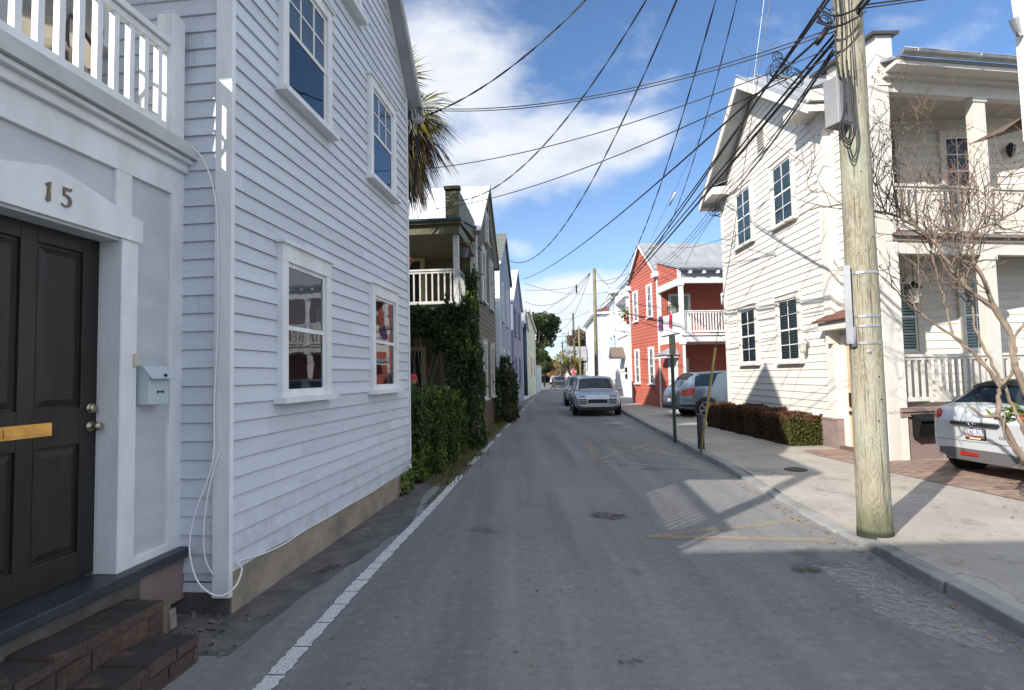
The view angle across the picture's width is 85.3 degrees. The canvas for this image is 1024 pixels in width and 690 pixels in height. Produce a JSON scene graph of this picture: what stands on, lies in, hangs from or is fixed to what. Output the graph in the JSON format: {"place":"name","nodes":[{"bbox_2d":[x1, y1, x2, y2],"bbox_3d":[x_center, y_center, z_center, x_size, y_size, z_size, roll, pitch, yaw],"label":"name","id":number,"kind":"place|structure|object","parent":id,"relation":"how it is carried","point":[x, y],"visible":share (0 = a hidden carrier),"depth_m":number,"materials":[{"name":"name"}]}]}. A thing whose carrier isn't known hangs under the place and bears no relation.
{"place":"outdoors","nodes":[
{"label":"outdoors","id":0,"kind":"place"},
{"bbox_2d":[523,308,536,396],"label":"yellow house","id":1,"kind":"structure","parent":0,"point":[532,358],"depth_m":45.41,"materials":[{"name":"paint"}]},
{"bbox_2d":[162,383,1023,689],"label":"road","id":2,"kind":"structure","parent":0,"point":[676,555],"depth_m":4.17,"materials":[{"name":"asphalt"}]},
{"bbox_2d":[0,599,198,689],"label":"brick steps","id":3,"kind":"structure","parent":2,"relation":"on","point":[126,644],"depth_m":3.03,"materials":[{"name":"brick"}]},
{"bbox_2d":[168,607,176,631],"bbox_3d":[-2.393,1.885,3.802,0.160,0.150,0.070,-1,-3,0],"label":"stone chunk","id":4,"kind":"object","parent":2,"relation":"on","point":[172,621],"visible":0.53,"depth_m":3.79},
{"bbox_2d":[167,450,471,654],"bbox_3d":[-1.517,2.208,8.745,1.071,0.001,10.620,-1,-3,4],"label":"road patch","id":5,"kind":"object","parent":2,"relation":"on","point":[393,517],"visible":0.34,"depth_m":4.74,"materials":[{"name":"asphalt"}]},
{"bbox_2d":[163,603,170,633],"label":"brick pier","id":6,"kind":"structure","parent":5,"relation":"on","point":[167,608],"depth_m":3.75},
{"bbox_2d":[177,611,273,656],"bbox_3d":[-2.063,1.937,3.760,0.662,0.038,0.626,-2,-3,6],"label":"rubble","id":7,"kind":"object","parent":5,"relation":"on","point":[194,614],"visible":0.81,"depth_m":3.83,"materials":[{"name":"stone"}]},
{"bbox_2d":[399,455,431,495],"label":"weeds","id":8,"kind":"object","parent":5,"relation":"on","point":[411,473],"visible":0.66,"depth_m":8.11,"materials":[{"name":"green plant"}]},
{"bbox_2d":[252,392,539,689],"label":"road edge line","id":9,"kind":"object","parent":2,"relation":"on","point":[308,638],"visible":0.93,"depth_m":4.18,"materials":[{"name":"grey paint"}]},
{"bbox_2d":[410,303,429,385],"bbox_3d":[-2.643,0.710,12.997,1.488,3.511,0.517,-1,-3,0],"label":"climbing vine","id":10,"kind":"object","parent":2,"relation":"on","point":[418,327],"visible":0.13,"depth_m":12.94,"materials":[{"name":"green plant"}]},
{"bbox_2d":[411,380,470,483],"bbox_3d":[-1.930,1.531,10.946,2.010,1.664,4.250,-1,-3,0],"label":"hedge","id":11,"kind":"object","parent":2,"relation":"on","point":[435,413],"visible":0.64,"depth_m":9.84,"materials":[{"name":"green plant"}]},
{"bbox_2d":[425,405,523,486],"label":"verge grass","id":12,"kind":"structure","parent":2,"relation":"on","point":[493,430],"depth_m":10.80,"materials":[{"name":"green plant"}]},
{"bbox_2d":[495,354,519,422],"bbox_3d":[-0.195,1.626,21.351,1.154,2.547,3.485,-1,-3,0],"label":"shrub","id":13,"kind":"object","parent":2,"relation":"on","point":[507,394],"visible":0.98,"depth_m":20.27,"materials":[{"name":"green plant"}]},
{"bbox_2d":[521,309,528,399],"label":"clapboard house","id":14,"kind":"structure","parent":2,"relation":"on","point":[525,332],"depth_m":37.63,"materials":[{"name":"white paint"}]},
{"bbox_2d":[536,365,541,392],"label":"garden wall","id":15,"kind":"structure","parent":2,"relation":"on","point":[538,380],"depth_m":55.13,"materials":[{"name":"grey paint"}]},
{"bbox_2d":[531,311,561,365],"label":"live oak","id":16,"kind":"object","parent":2,"relation":"on","point":[546,331],"visible":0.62,"depth_m":67.60,"materials":[{"name":"green plant"}]},
{"bbox_2d":[539,355,554,386],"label":"live oak","id":17,"kind":"object","parent":2,"relation":"on","point":[546,365],"visible":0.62,"depth_m":75.11,"materials":[{"name":"green plant"}]},
{"bbox_2d":[552,353,569,385],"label":"palm tree","id":18,"kind":"object","parent":2,"relation":"on","point":[561,368],"visible":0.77,"depth_m":81.82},
{"bbox_2d":[313,453,820,661],"bbox_3d":[-0.744,2.137,7.803,4.043,0.001,9.600,0,-3,-21],"label":"road stain","id":19,"kind":"object","parent":2,"relation":"on","point":[610,517],"visible":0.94,"depth_m":6.57,"materials":[{"name":"brown"}]},
{"bbox_2d":[561,348,582,374],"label":"palm tree","id":20,"kind":"object","parent":2,"relation":"on","point":[573,364],"visible":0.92,"depth_m":79.61,"materials":[{"name":"plant"}]},
{"bbox_2d":[561,375,589,405],"bbox_3d":[3.846,2.544,31.407,2.291,1.701,4.704,-1,-3,0],"label":"parked suv","id":21,"kind":"object","parent":2,"relation":"on","point":[568,384],"visible":0.39,"depth_m":30.28,"materials":[{"name":"grey paint"}]},
{"bbox_2d":[567,375,622,414],"bbox_3d":[3.530,2.180,24.433,2.346,1.680,4.856,-1,-3,0],"label":"parked suv","id":22,"kind":"object","parent":2,"relation":"on","point":[595,392],"visible":0.98,"depth_m":22.60,"materials":[{"name":"silver metal"}]},
{"bbox_2d":[669,334,676,442],"bbox_3d":[3.802,1.021,13.107,0.170,2.550,0.069,0,-3,-20],"label":"sign post","id":23,"kind":"object","parent":2,"relation":"on","point":[672,349],"visible":1,"depth_m":13.10,"materials":[{"name":"metal"}]},
{"bbox_2d":[330,418,1023,688],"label":"leaf litter","id":24,"kind":"object","parent":2,"relation":"on","point":[953,607],"visible":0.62,"depth_m":5.14,"materials":[{"name":"plant"}]},
{"bbox_2d":[621,408,1023,637],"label":"kerb","id":25,"kind":"structure","parent":2,"relation":"on","point":[998,611],"depth_m":4.65,"materials":[{"name":"concrete"}]},
{"bbox_2d":[593,268,597,374],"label":"utility pole","id":26,"kind":"object","parent":25,"relation":"on","point":[595,326],"visible":0.79,"depth_m":40.53,"materials":[{"name":"wood"}]},
{"bbox_2d":[597,0,825,306],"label":"utility wire","id":27,"kind":"object","parent":26,"relation":"attached to","point":[789,52],"visible":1,"depth_m":8.13,"materials":[{"name":"black rubber"}]},
{"bbox_2d":[766,57,791,85],"bbox_3d":[3.361,-3.450,7.008,0.313,0.347,0.126,-1,-3,0],"label":"cable coil","id":28,"kind":"object","parent":27,"relation":"hanging from","point":[780,78],"visible":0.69,"depth_m":7.01,"materials":[{"name":"black rubber"}]},
{"bbox_2d":[602,0,829,305],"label":"utility wire","id":29,"kind":"object","parent":26,"relation":"attached to","point":[815,18],"visible":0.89,"depth_m":9.68,"materials":[{"name":"black rubber"}]},
{"bbox_2d":[403,0,1016,360],"label":"sky","id":30,"kind":"structure","parent":0,"point":[465,44],"materials":[{"name":"blue"}]},
{"bbox_2d":[620,395,1023,610],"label":"sidewalk","id":31,"kind":"structure","parent":0,"point":[989,552],"depth_m":6.52,"materials":[{"name":"concrete"}]},
{"bbox_2d":[559,329,585,361],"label":"tree","id":32,"kind":"object","parent":31,"relation":"on","point":[582,340],"visible":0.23,"depth_m":110.67,"materials":[{"name":"brown plant"}]},
{"bbox_2d":[697,414,704,448],"bbox_3d":[3.901,1.818,11.487,0.150,0.778,0.150,-1,-3,0],"label":"bollard","id":33,"kind":"object","parent":31,"relation":"on","point":[700,420],"visible":0.6,"depth_m":11.44,"materials":[{"name":"black metal"}]},
{"bbox_2d":[707,400,822,445],"bbox_3d":[6.126,1.898,13.956,0.830,0.889,4.807,-1,-3,-2],"label":"hedge","id":34,"kind":"object","parent":31,"relation":"on","point":[749,419],"visible":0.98,"depth_m":12.84,"materials":[{"name":"green plant"}]},
{"bbox_2d":[816,0,894,539],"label":"utility pole","id":35,"kind":"object","parent":31,"relation":"on","point":[846,105],"visible":0.99,"depth_m":5.48,"materials":[{"name":"brown wood"}]},
{"bbox_2d":[422,0,585,116],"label":"utility wire","id":36,"kind":"object","parent":35,"relation":"attached to","point":[545,38],"visible":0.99,"depth_m":8.00,"materials":[{"name":"black rubber"}]},
{"bbox_2d":[460,0,646,200],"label":"utility wire","id":37,"kind":"object","parent":35,"relation":"attached to","point":[576,104],"visible":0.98,"depth_m":9.59,"materials":[{"name":"black rubber"}]},
{"bbox_2d":[511,0,676,262],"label":"utility wire","id":38,"kind":"object","parent":35,"relation":"attached to","point":[673,7],"visible":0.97,"depth_m":11.91,"materials":[{"name":"black rubber"}]},
{"bbox_2d":[410,46,834,170],"bbox_3d":[0.848,-2.891,7.442,6.134,0.291,0.012,-3,-4,34],"label":"utility wire","id":39,"kind":"object","parent":35,"relation":"attached to","point":[643,118],"visible":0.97,"depth_m":6.85,"materials":[{"name":"black rubber"}]},
{"bbox_2d":[417,28,833,109],"bbox_3d":[0.890,-3.519,7.302,5.790,0.872,0.012,-3,-4,34],"label":"utility wire","id":40,"kind":"object","parent":35,"relation":"attached to","point":[645,84],"visible":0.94,"depth_m":6.74,"materials":[{"name":"black rubber"}]},
{"bbox_2d":[418,30,835,111],"bbox_3d":[0.890,-3.498,7.326,5.831,0.902,0.012,-3,-4,34],"label":"utility wire","id":41,"kind":"object","parent":35,"relation":"attached to","point":[645,87],"visible":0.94,"depth_m":6.77,"materials":[{"name":"black rubber"}]},
{"bbox_2d":[436,53,838,208],"bbox_3d":[0.735,-3.120,9.534,0.014,0.865,9.290,1,-4,-34],"label":"utility wire","id":42,"kind":"object","parent":35,"relation":"attached to","point":[663,135],"visible":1,"depth_m":7.38,"materials":[{"name":"black rubber"}]},
{"bbox_2d":[596,0,715,283],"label":"utility wire","id":43,"kind":"object","parent":35,"relation":"attached to","point":[677,130],"visible":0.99,"depth_m":13.24,"materials":[{"name":"black rubber"}]},
{"bbox_2d":[524,27,832,278],"bbox_3d":[2.022,-3.702,20.030,0.026,2.401,28.522,-1,-3,-5],"label":"utility wire","id":44,"kind":"object","parent":35,"relation":"attached to","point":[764,87],"visible":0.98,"depth_m":8.49,"materials":[{"name":"black rubber"}]},
{"bbox_2d":[778,67,803,88],"bbox_3d":[3.329,-3.174,6.590,0.315,0.269,0.100,-1,-3,-6],"label":"cable coil","id":45,"kind":"object","parent":44,"relation":"hanging from","point":[796,69],"visible":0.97,"depth_m":6.60,"materials":[{"name":"black rubber"}]},
{"bbox_2d":[648,0,736,248],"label":"utility wire","id":46,"kind":"object","parent":35,"relation":"attached to","point":[708,108],"visible":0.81,"depth_m":12.22,"materials":[{"name":"black rubber"}]},
{"bbox_2d":[598,0,864,315],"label":"utility wire","id":47,"kind":"object","parent":35,"relation":"attached to","point":[807,66],"visible":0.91,"depth_m":8.35,"materials":[{"name":"black rubber"}]},
{"bbox_2d":[598,0,870,312],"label":"utility wire","id":48,"kind":"object","parent":35,"relation":"attached to","point":[858,11],"visible":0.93,"depth_m":8.29,"materials":[{"name":"black rubber"}]},
{"bbox_2d":[700,0,770,451],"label":"guy wire","id":49,"kind":"object","parent":35,"relation":"attached to","point":[708,399],"visible":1,"depth_m":11.10,"materials":[{"name":"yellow metal"}]},
{"bbox_2d":[723,51,834,200],"bbox_3d":[4.817,-3.658,11.186,0.026,1.964,11.497,-2,-3,16],"label":"utility wire","id":50,"kind":"object","parent":35,"relation":"attached to","point":[808,89],"visible":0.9,"depth_m":7.36,"materials":[{"name":"black rubber"}]},
{"bbox_2d":[814,27,828,45],"bbox_3d":[3.121,-3.113,5.601,0.149,0.173,0.075,-2,-3,17],"label":"cable splice","id":51,"kind":"object","parent":35,"relation":"attached to","point":[821,36],"visible":1,"depth_m":5.58,"materials":[{"name":"plastic"}]},
{"bbox_2d":[817,7,837,24],"bbox_3d":[3.224,-3.358,5.698,0.205,0.194,0.086,-1,-3,0],"label":"cable coil","id":52,"kind":"object","parent":35,"relation":"attached to","point":[827,16],"visible":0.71,"depth_m":5.67,"materials":[{"name":"black rubber"}]},
{"bbox_2d":[805,449,1023,500],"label":"brick paving","id":53,"kind":"structure","parent":31,"relation":"on","point":[1000,480],"depth_m":8.23,"materials":[{"name":"brick"}]},
{"bbox_2d":[934,379,1023,469],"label":"parked hatchback","id":54,"kind":"object","parent":53,"relation":"on","point":[966,436],"visible":0.69,"depth_m":8.03,"materials":[{"name":"silver metal"}]},
{"label":"planting bed","id":55,"kind":"structure","parent":31,"relation":"on","visible":0},
{"bbox_2d":[709,41,1023,469],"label":"bare tree","id":56,"kind":"object","parent":55,"relation":"on","point":[991,304],"visible":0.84,"depth_m":6.30,"materials":[{"name":"beige plant"}]},
{"bbox_2d":[985,402,1023,425],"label":"leaf sprout","id":57,"kind":"object","parent":56,"relation":"attached to","point":[1010,414],"visible":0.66,"depth_m":6.08,"materials":[{"name":"plant"}]},
{"label":"ground","id":58,"kind":"structure","parent":0,"visible":0},
{"bbox_2d":[0,0,424,662],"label":"clapboard house","id":59,"kind":"structure","parent":58,"relation":"on","point":[288,120],"depth_m":4.15,"materials":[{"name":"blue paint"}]},
{"bbox_2d":[0,214,102,609],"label":"door","id":60,"kind":"structure","parent":59,"relation":"in","point":[49,277],"depth_m":3.27,"materials":[{"name":"brown paint"}]},
{"bbox_2d":[0,0,108,53],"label":"window","id":61,"kind":"structure","parent":59,"relation":"in","point":[26,4],"depth_m":4.43,"materials":[{"name":"white paint"}]},
{"bbox_2d":[21,11,103,74],"bbox_3d":[-3.199,-1.959,3.757,0.579,0.879,0.647,0,-3,-20],"label":"patio chair","id":62,"kind":"object","parent":59,"relation":"on","point":[48,30],"visible":0.23,"depth_m":3.95,"materials":[{"name":"beige fabric"}]},
{"bbox_2d":[136,366,173,404],"bbox_3d":[-2.474,0.276,3.852,0.140,0.272,0.215,-2,-3,6],"label":"mailbox","id":63,"kind":"object","parent":59,"relation":"attached to","point":[152,387],"visible":0.99,"depth_m":3.79,"materials":[{"name":"white metal"}]},
{"bbox_2d":[202,453,218,576],"bbox_3d":[-2.177,1.230,4.011,0.106,0.887,0.039,1,-4,-40],"label":"cable","id":64,"kind":"object","parent":59,"relation":"hanging from","point":[210,570],"visible":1,"depth_m":3.98,"materials":[{"name":"white plastic"}]},
{"bbox_2d":[188,146,384,596],"bbox_3d":[-1.872,0.236,5.679,0.314,3.246,3.493,-2,-3,10],"label":"cable","id":65,"kind":"object","parent":59,"relation":"hanging from","point":[207,479],"visible":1,"depth_m":4.10,"materials":[{"name":"white plastic"}]},
{"bbox_2d":[273,238,339,403],"bbox_3d":[-1.961,-0.184,5.290,0.187,1.425,1.080,-2,-3,6],"label":"window","id":66,"kind":"structure","parent":59,"relation":"in","point":[304,276],"depth_m":5.23,"materials":[{"name":"white paint"}]},
{"bbox_2d":[274,0,339,141],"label":"window","id":67,"kind":"structure","parent":59,"relation":"in","point":[305,81],"depth_m":5.48,"materials":[{"name":"white paint"}]},
{"bbox_2d":[344,0,367,25],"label":"window","id":68,"kind":"structure","parent":59,"relation":"in","point":[355,6],"depth_m":6.71,"materials":[{"name":"white paint"}]},
{"bbox_2d":[365,71,401,203],"bbox_3d":[-1.779,-2.781,7.602,0.192,1.395,1.120,-2,-3,6],"label":"window","id":69,"kind":"structure","parent":59,"relation":"in","point":[381,114],"depth_m":7.55,"materials":[{"name":"white paint"}]},
{"bbox_2d":[367,280,403,393],"bbox_3d":[-1.719,-0.070,7.479,0.192,1.425,1.130,-2,-3,6],"label":"window","id":70,"kind":"structure","parent":59,"relation":"in","point":[383,305],"depth_m":7.44,"materials":[{"name":"white paint"}]},
{"bbox_2d":[408,109,423,201],"bbox_3d":[-1.543,-3.080,8.897,0.289,1.560,0.141,-2,-3,19],"label":"service head","id":71,"kind":"object","parent":59,"relation":"attached to","point":[418,120],"visible":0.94,"depth_m":8.91},
{"bbox_2d":[408,45,463,231],"bbox_3d":[-2.413,-1.871,11.291,3.165,8.466,2.895,1,-4,-33],"label":"palm tree","id":72,"kind":"object","parent":58,"relation":"on","point":[425,156],"visible":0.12,"depth_m":11.18,"materials":[{"name":"plant"}]},
{"bbox_2d":[409,184,499,429],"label":"olive house","id":73,"kind":"structure","parent":58,"relation":"on","point":[436,271],"depth_m":15.98,"materials":[{"name":"paint"}]},
{"bbox_2d":[409,263,420,388],"bbox_3d":[-2.998,0.031,15.952,0.900,4.800,0.040,-1,-3,4],"label":"doorway","id":74,"kind":"structure","parent":73,"relation":"in","point":[414,266],"depth_m":15.99,"materials":[{"name":"black"}]},
{"bbox_2d":[410,263,495,450],"bbox_3d":[-1.594,0.212,13.592,2.336,4.570,2.201,-1,-3,0],"label":"climbing vine","id":75,"kind":"object","parent":73,"relation":"attached to","point":[458,329],"visible":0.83,"depth_m":12.83,"materials":[{"name":"green plant"}]},
{"bbox_2d":[443,237,481,257],"bbox_3d":[-1.216,-2.561,14.522,1.009,0.582,1.118,-2,-3,18],"label":"hanging basket","id":76,"kind":"object","parent":73,"relation":"hanging from","point":[465,251],"visible":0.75,"depth_m":14.38,"materials":[{"name":"blue"}]},
{"bbox_2d":[480,244,488,305],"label":"window","id":77,"kind":"structure","parent":73,"relation":"in","point":[483,252],"depth_m":17.41,"materials":[{"name":"grey paint"}]},
{"bbox_2d":[482,339,490,400],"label":"window","id":78,"kind":"structure","parent":73,"relation":"in","point":[484,342],"depth_m":17.48,"materials":[{"name":"grey paint"}]},
{"bbox_2d":[484,210,490,247],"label":"window","id":79,"kind":"structure","parent":73,"relation":"in","point":[486,219],"depth_m":18.58,"materials":[{"name":"grey paint"}]},
{"bbox_2d":[488,258,495,312],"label":"window","id":80,"kind":"structure","parent":73,"relation":"in","point":[491,298],"depth_m":19.50,"materials":[{"name":"grey paint"}]},
{"bbox_2d":[490,343,496,397],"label":"window","id":81,"kind":"structure","parent":73,"relation":"in","point":[492,346],"depth_m":19.35,"materials":[{"name":"grey paint"}]},
{"bbox_2d":[494,233,512,417],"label":"clapboard house","id":82,"kind":"structure","parent":58,"relation":"on","point":[503,281],"depth_m":24.54,"materials":[{"name":"blue paint"}]},
{"bbox_2d":[501,281,505,323],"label":"window","id":83,"kind":"structure","parent":82,"relation":"in","point":[502,285],"depth_m":23.58,"materials":[{"name":"white paint"}]},
{"bbox_2d":[510,270,522,402],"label":"clapboard house","id":84,"kind":"structure","parent":58,"relation":"on","point":[516,312],"depth_m":33.99,"materials":[{"name":"purple paint"}]},
{"bbox_2d":[564,346,585,376],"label":"house","id":85,"kind":"structure","parent":58,"relation":"on","point":[583,350],"depth_m":94.25,"materials":[{"name":"white paint"}]},
{"bbox_2d":[582,306,610,377],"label":"white house","id":86,"kind":"structure","parent":58,"relation":"on","point":[603,333],"depth_m":58.11,"materials":[{"name":"paint"}]},
{"bbox_2d":[603,289,631,396],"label":"blue white house","id":87,"kind":"structure","parent":58,"relation":"on","point":[619,354],"depth_m":39.90,"materials":[{"name":"paint"}]},
{"bbox_2d":[608,310,624,357],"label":"window","id":88,"kind":"structure","parent":87,"relation":"in","point":[614,351],"depth_m":38.48,"materials":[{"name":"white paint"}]},
{"bbox_2d":[624,241,726,408],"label":"red house","id":89,"kind":"structure","parent":58,"relation":"on","point":[692,289],"depth_m":25.79,"materials":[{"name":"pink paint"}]},
{"bbox_2d":[632,290,638,322],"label":"window","id":90,"kind":"structure","parent":89,"relation":"in","point":[635,293],"depth_m":28.92,"materials":[{"name":"white paint"}]},
{"bbox_2d":[634,349,640,383],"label":"window","id":91,"kind":"structure","parent":89,"relation":"in","point":[636,351],"depth_m":28.76,"materials":[{"name":"white paint"}]},
{"bbox_2d":[645,283,652,318],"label":"window","id":92,"kind":"structure","parent":89,"relation":"in","point":[649,308],"depth_m":26.78,"materials":[{"name":"white paint"}]},
{"bbox_2d":[647,347,655,384],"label":"window","id":93,"kind":"structure","parent":89,"relation":"in","point":[651,364],"depth_m":26.63,"materials":[{"name":"white paint"}]},
{"bbox_2d":[668,358,677,408],"bbox_3d":[6.973,1.683,23.906,0.070,2.250,1.050,-1,-3,-5],"label":"door","id":94,"kind":"structure","parent":89,"relation":"in","point":[675,359],"depth_m":23.74,"materials":[{"name":"white paint"}]},
{"bbox_2d":[671,296,688,334],"bbox_3d":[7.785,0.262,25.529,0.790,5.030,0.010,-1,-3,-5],"label":"door","id":95,"kind":"structure","parent":89,"relation":"in","point":[674,299],"depth_m":25.63,"materials":[{"name":"grey"}]},
{"bbox_2d":[663,369,727,416],"bbox_3d":[8.065,1.741,20.174,4.834,1.844,1.969,-1,-3,0],"label":"parked suv","id":96,"kind":"object","parent":58,"relation":"on","point":[691,391],"visible":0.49,"depth_m":19.32,"materials":[{"name":"blue paint"}]},
{"bbox_2d":[699,30,1023,460],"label":"cream house","id":97,"kind":"structure","parent":58,"relation":"on","point":[781,300],"depth_m":11.23,"materials":[{"name":"paint"}]},
{"bbox_2d":[736,302,760,365],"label":"window","id":98,"kind":"structure","parent":97,"relation":"in","point":[748,329],"depth_m":15.32,"materials":[{"name":"beige paint"}]},
{"bbox_2d":[723,49,833,193],"bbox_3d":[4.831,-3.795,11.343,0.016,2.185,11.797,-2,-3,16],"label":"utility wire","id":99,"kind":"object","parent":97,"relation":"attached to","point":[789,112],"visible":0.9,"depth_m":7.40,"materials":[{"name":"black rubber"}]},
{"bbox_2d":[766,147,798,231],"bbox_3d":[6.385,-3.649,13.193,0.122,1.635,1.300,-1,-3,1],"label":"window","id":100,"kind":"structure","parent":97,"relation":"in","point":[781,172],"depth_m":13.16,"materials":[{"name":"beige paint"}]},
{"bbox_2d":[773,289,805,363],"bbox_3d":[6.453,-0.385,13.015,0.122,1.655,1.300,-1,-3,1],"label":"window","id":101,"kind":"structure","parent":97,"relation":"in","point":[788,306],"depth_m":12.99,"materials":[{"name":"beige paint"}]},
{"bbox_2d":[846,343,853,446],"bbox_3d":[6.631,0.959,10.585,0.075,2.040,0.740,-1,-3,-1],"label":"door","id":102,"kind":"structure","parent":97,"relation":"in","point":[847,346],"depth_m":10.91,"materials":[{"name":"beige paint"}]},
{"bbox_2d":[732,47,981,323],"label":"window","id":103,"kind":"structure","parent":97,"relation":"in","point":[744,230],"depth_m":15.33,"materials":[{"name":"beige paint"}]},
{"bbox_2d":[891,131,909,210],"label":"window","id":104,"kind":"structure","parent":97,"relation":"in","point":[897,142],"depth_m":11.27,"materials":[{"name":"beige paint"}]},
{"bbox_2d":[904,255,923,304],"bbox_3d":[7.683,-1.249,10.639,0.296,0.970,0.296,-1,-3,0],"label":"porch lantern","id":105,"kind":"object","parent":97,"relation":"hanging from","point":[914,284],"visible":0.65,"depth_m":10.55,"materials":[{"name":"black metal"}]},
{"bbox_2d":[900,275,929,353],"bbox_3d":[7.799,-0.588,11.094,0.903,1.595,0.122,-1,-3,1],"label":"window","id":106,"kind":"structure","parent":97,"relation":"in","point":[912,321],"depth_m":11.11,"materials":[{"name":"beige paint"}]},
{"bbox_2d":[911,414,934,436],"bbox_3d":[7.167,1.379,9.502,0.596,0.405,0.249,-1,-3,-9],"label":"foundation vent","id":107,"kind":"object","parent":97,"relation":"attached to","point":[923,424],"visible":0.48,"depth_m":9.46,"materials":[{"name":"black metal"}]},
{"bbox_2d":[936,129,969,209],"bbox_3d":[9.038,-3.546,11.227,0.803,1.625,0.122,-1,-3,1],"label":"window","id":108,"kind":"structure","parent":97,"relation":"in","point":[959,137],"depth_m":11.27,"materials":[{"name":"beige paint"}]},
{"bbox_2d":[954,274,1003,353],"bbox_3d":[9.279,-0.620,11.063,0.803,1.595,0.122,-1,-3,1],"label":"window","id":109,"kind":"structure","parent":97,"relation":"in","point":[967,334],"depth_m":11.09,"materials":[{"name":"beige paint"}]},
{"bbox_2d":[972,0,1023,143],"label":"white house","id":110,"kind":"structure","parent":58,"relation":"on","point":[1016,22],"depth_m":5.75,"materials":[{"name":"white paint"}]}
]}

